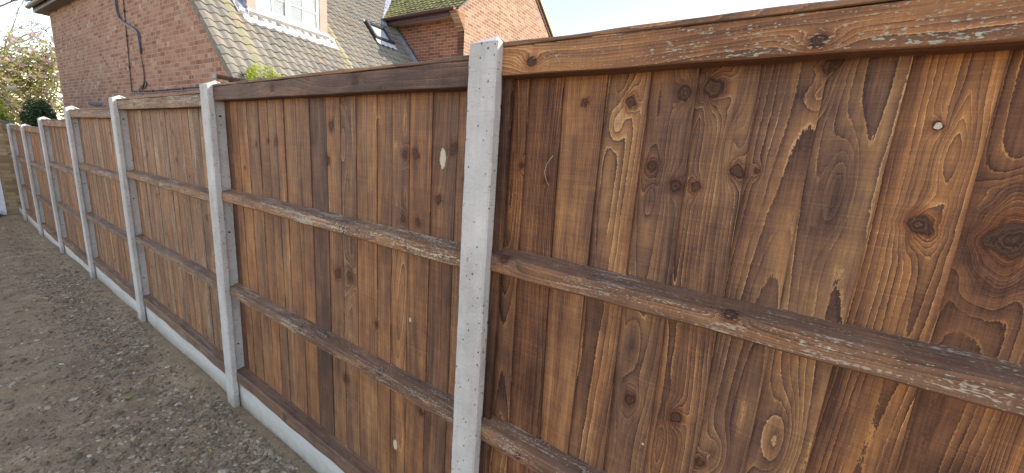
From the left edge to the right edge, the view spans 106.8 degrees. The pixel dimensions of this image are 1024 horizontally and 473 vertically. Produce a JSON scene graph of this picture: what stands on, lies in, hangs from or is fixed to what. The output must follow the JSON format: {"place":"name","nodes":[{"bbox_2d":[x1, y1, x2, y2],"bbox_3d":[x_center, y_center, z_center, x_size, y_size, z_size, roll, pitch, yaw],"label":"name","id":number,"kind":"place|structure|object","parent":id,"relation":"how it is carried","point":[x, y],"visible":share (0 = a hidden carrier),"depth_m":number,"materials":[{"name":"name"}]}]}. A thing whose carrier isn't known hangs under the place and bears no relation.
{"place":"outdoors","nodes":[
{"label":"outdoors","id":0,"kind":"place"},
{"bbox_2d":[0,214,316,472],"bbox_3d":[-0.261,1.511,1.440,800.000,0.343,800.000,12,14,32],"label":"ground","id":1,"kind":"structure","parent":0,"point":[25,397],"depth_m":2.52,"materials":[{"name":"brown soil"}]},
{"bbox_2d":[0,99,14,123],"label":"yellow conifer","id":2,"kind":"object","parent":1,"relation":"on","point":[4,114],"visible":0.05,"depth_m":10.26,"materials":[{"name":"green plant"}]},
{"bbox_2d":[0,119,20,214],"bbox_3d":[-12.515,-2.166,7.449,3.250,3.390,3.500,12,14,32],"label":"wooden fence","id":3,"kind":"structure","parent":1,"relation":"on","point":[9,196],"depth_m":7.92,"materials":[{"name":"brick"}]},
{"bbox_2d":[6,123,28,220],"bbox_3d":[-9.478,-1.072,7.358,0.101,2.164,0.114,12,14,32],"label":"concrete post","id":4,"kind":"object","parent":1,"relation":"on","point":[17,166],"visible":0.59,"depth_m":7.28,"materials":[{"name":"grey concrete"}]},
{"bbox_2d":[2,125,21,208],"bbox_3d":[-9.953,-1.376,7.641,1.144,1.665,0.078,12,14,32],"label":"fence panel","id":5,"kind":"object","parent":4,"relation":"attached to","point":[15,180],"visible":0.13,"depth_m":7.75,"materials":[{"name":"brown wood"}]},
{"bbox_2d":[9,125,37,223],"bbox_3d":[-8.678,-1.124,6.816,1.824,1.662,0.078,12,14,32],"label":"fence panel","id":6,"kind":"object","parent":4,"relation":"attached to","point":[26,187],"visible":0.52,"depth_m":7.03,"materials":[{"name":"brown wood"}]},
{"bbox_2d":[0,0,56,74],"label":"bare tree","id":7,"kind":"object","parent":1,"relation":"on","point":[16,16],"visible":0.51,"depth_m":18.61,"materials":[{"name":"beige plant"}]},
{"bbox_2d":[0,26,64,124],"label":"magnolia tree","id":8,"kind":"object","parent":1,"relation":"on","point":[16,68],"visible":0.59,"depth_m":12.73,"materials":[{"name":"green plant"}]},
{"bbox_2d":[20,124,44,235],"bbox_3d":[-7.920,-0.763,6.350,0.100,2.163,0.114,12,14,32],"label":"concrete post","id":9,"kind":"object","parent":1,"relation":"on","point":[32,172],"visible":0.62,"depth_m":6.27,"materials":[{"name":"grey concrete"}]},
{"bbox_2d":[27,214,38,230],"bbox_3d":[-8.752,-0.163,7.009,1.818,0.300,0.034,12,14,32],"label":"gravel board","id":10,"kind":"object","parent":1,"relation":"on","point":[32,221],"visible":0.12,"depth_m":7.09,"materials":[{"name":"concrete"}]},
{"bbox_2d":[19,98,56,126],"bbox_3d":[-14.938,-2.949,12.133,0.999,2.809,0.870,12,14,32],"label":"evergreen bush","id":11,"kind":"object","parent":1,"relation":"on","point":[34,110],"visible":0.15,"depth_m":11.75,"materials":[{"name":"green plant"}]},
{"bbox_2d":[17,95,64,119],"bbox_3d":[-25.245,-6.667,23.437,6.866,4.117,6.483,12,14,32],"label":"shrub","id":12,"kind":"object","parent":1,"relation":"on","point":[56,106],"depth_m":21.14,"materials":[{"name":"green plant"}]},
{"bbox_2d":[43,229,58,246],"bbox_3d":[-7.195,0.145,6.001,1.818,0.300,0.034,12,14,32],"label":"gravel board","id":13,"kind":"object","parent":1,"relation":"on","point":[49,237],"visible":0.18,"depth_m":6.09,"materials":[{"name":"concrete"}]},
{"bbox_2d":[37,117,66,252],"bbox_3d":[-6.357,-0.538,5.324,0.101,2.194,0.114,12,14,32],"label":"concrete post","id":14,"kind":"object","parent":1,"relation":"on","point":[45,137],"visible":0.69,"depth_m":5.25,"materials":[{"name":"grey concrete"}]},
{"bbox_2d":[23,126,58,242],"bbox_3d":[-7.121,-0.815,5.807,1.824,1.662,0.078,12,14,32],"label":"fence panel","id":15,"kind":"object","parent":14,"relation":"attached to","point":[48,225],"visible":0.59,"depth_m":5.98,"materials":[{"name":"brown wood"}]},
{"bbox_2d":[64,245,88,271],"bbox_3d":[-5.634,0.395,4.981,1.818,0.300,0.034,12,14,32],"label":"gravel board","id":16,"kind":"object","parent":1,"relation":"on","point":[69,252],"visible":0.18,"depth_m":5.06,"materials":[{"name":"concrete"}]},
{"bbox_2d":[63,106,98,277],"bbox_3d":[-4.797,-0.310,4.301,0.103,2.237,0.114,12,14,32],"label":"concrete post","id":17,"kind":"object","parent":1,"relation":"on","point":[76,150],"visible":0.68,"depth_m":4.22,"materials":[{"name":"grey concrete"}]},
{"bbox_2d":[41,119,88,266],"bbox_3d":[-5.559,-0.585,4.783,1.824,1.702,0.078,12,14,32],"label":"fence panel","id":18,"kind":"object","parent":17,"relation":"attached to","point":[73,241],"visible":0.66,"depth_m":4.90,"materials":[{"name":"brown wood"}]},
{"bbox_2d":[95,266,136,311],"bbox_3d":[-4.071,0.620,3.956,1.818,0.300,0.034,12,14,32],"label":"gravel board","id":19,"kind":"object","parent":1,"relation":"on","point":[119,292],"visible":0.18,"depth_m":3.94,"materials":[{"name":"concrete"}]},
{"bbox_2d":[6,274,250,469],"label":"leaf litter","id":20,"kind":"object","parent":1,"relation":"on","point":[135,437],"visible":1,"depth_m":2.23,"materials":[{"name":"brown plant"}]},
{"bbox_2d":[108,95,149,321],"bbox_3d":[-3.238,-0.037,3.286,0.102,2.251,0.114,12,14,32],"label":"concrete post","id":21,"kind":"object","parent":1,"relation":"on","point":[121,134],"visible":0.62,"depth_m":3.20,"materials":[{"name":"grey concrete"}]},
{"bbox_2d":[69,108,135,300],"bbox_3d":[-3.996,-0.365,3.757,1.824,1.713,0.078,12,14,32],"label":"fence panel","id":22,"kind":"object","parent":21,"relation":"attached to","point":[106,217],"visible":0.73,"depth_m":3.81,"materials":[{"name":"brown wood"}]},
{"bbox_2d":[116,91,224,373],"bbox_3d":[-2.436,-0.098,2.741,1.824,1.737,0.078,12,14,32],"label":"fence panel","id":23,"kind":"object","parent":21,"relation":"attached to","point":[168,173],"visible":0.84,"depth_m":2.71,"materials":[{"name":"brown wood"}]},
{"bbox_2d":[145,306,226,391],"bbox_3d":[-2.513,0.899,2.942,1.818,0.300,0.034,12,14,32],"label":"gravel board","id":24,"kind":"object","parent":1,"relation":"on","point":[187,349],"visible":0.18,"depth_m":2.87,"materials":[{"name":"concrete"}]},
{"bbox_2d":[199,81,243,407],"bbox_3d":[-1.679,0.259,2.275,0.102,2.250,0.114,12,14,32],"label":"concrete post","id":25,"kind":"object","parent":1,"relation":"on","point":[216,147],"visible":0.69,"depth_m":2.18,"materials":[{"name":"grey concrete"}]},
{"bbox_2d":[239,384,343,472],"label":"gravel board","id":26,"kind":"object","parent":1,"relation":"on","point":[315,459],"visible":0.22,"depth_m":2.08,"materials":[{"name":"concrete"}]},
{"bbox_2d":[451,36,505,472],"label":"concrete post","id":27,"kind":"object","parent":1,"relation":"on","point":[484,93],"visible":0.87,"depth_m":1.10,"materials":[{"name":"grey concrete"}]},
{"bbox_2d":[212,55,468,472],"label":"fence panel","id":28,"kind":"object","parent":27,"relation":"attached to","point":[343,195],"visible":0.98,"depth_m":1.58,"materials":[{"name":"brown wood"}]},
{"bbox_2d":[479,0,1023,472],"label":"fence panel","id":29,"kind":"object","parent":27,"relation":"attached to","point":[779,240],"visible":1,"depth_m":0.77,"materials":[{"name":"brown wood"}]},
{"bbox_2d":[24,0,554,108],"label":"brick house","id":30,"kind":"structure","parent":0,"point":[105,50],"depth_m":8.20,"materials":[{"name":"brown brick"}]},
{"bbox_2d":[245,63,281,79],"bbox_3d":[-3.862,-2.557,6.054,0.182,0.349,0.752,11,13,30],"label":"bush","id":31,"kind":"object","parent":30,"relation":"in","point":[251,72],"visible":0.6,"depth_m":5.90,"materials":[{"name":"green plant"}]},
{"bbox_2d":[362,19,396,49],"bbox_3d":[-3.364,-5.150,9.720,0.605,0.630,0.644,11,13,30],"label":"roof window","id":32,"kind":"structure","parent":30,"relation":"in","point":[379,33],"depth_m":9.67,"materials":[{"name":"grey glass"}]},
{"bbox_2d":[0,0,830,125],"label":"sky","id":33,"kind":"structure","parent":0,"point":[566,17],"materials":[{"name":"white"}]}
]}

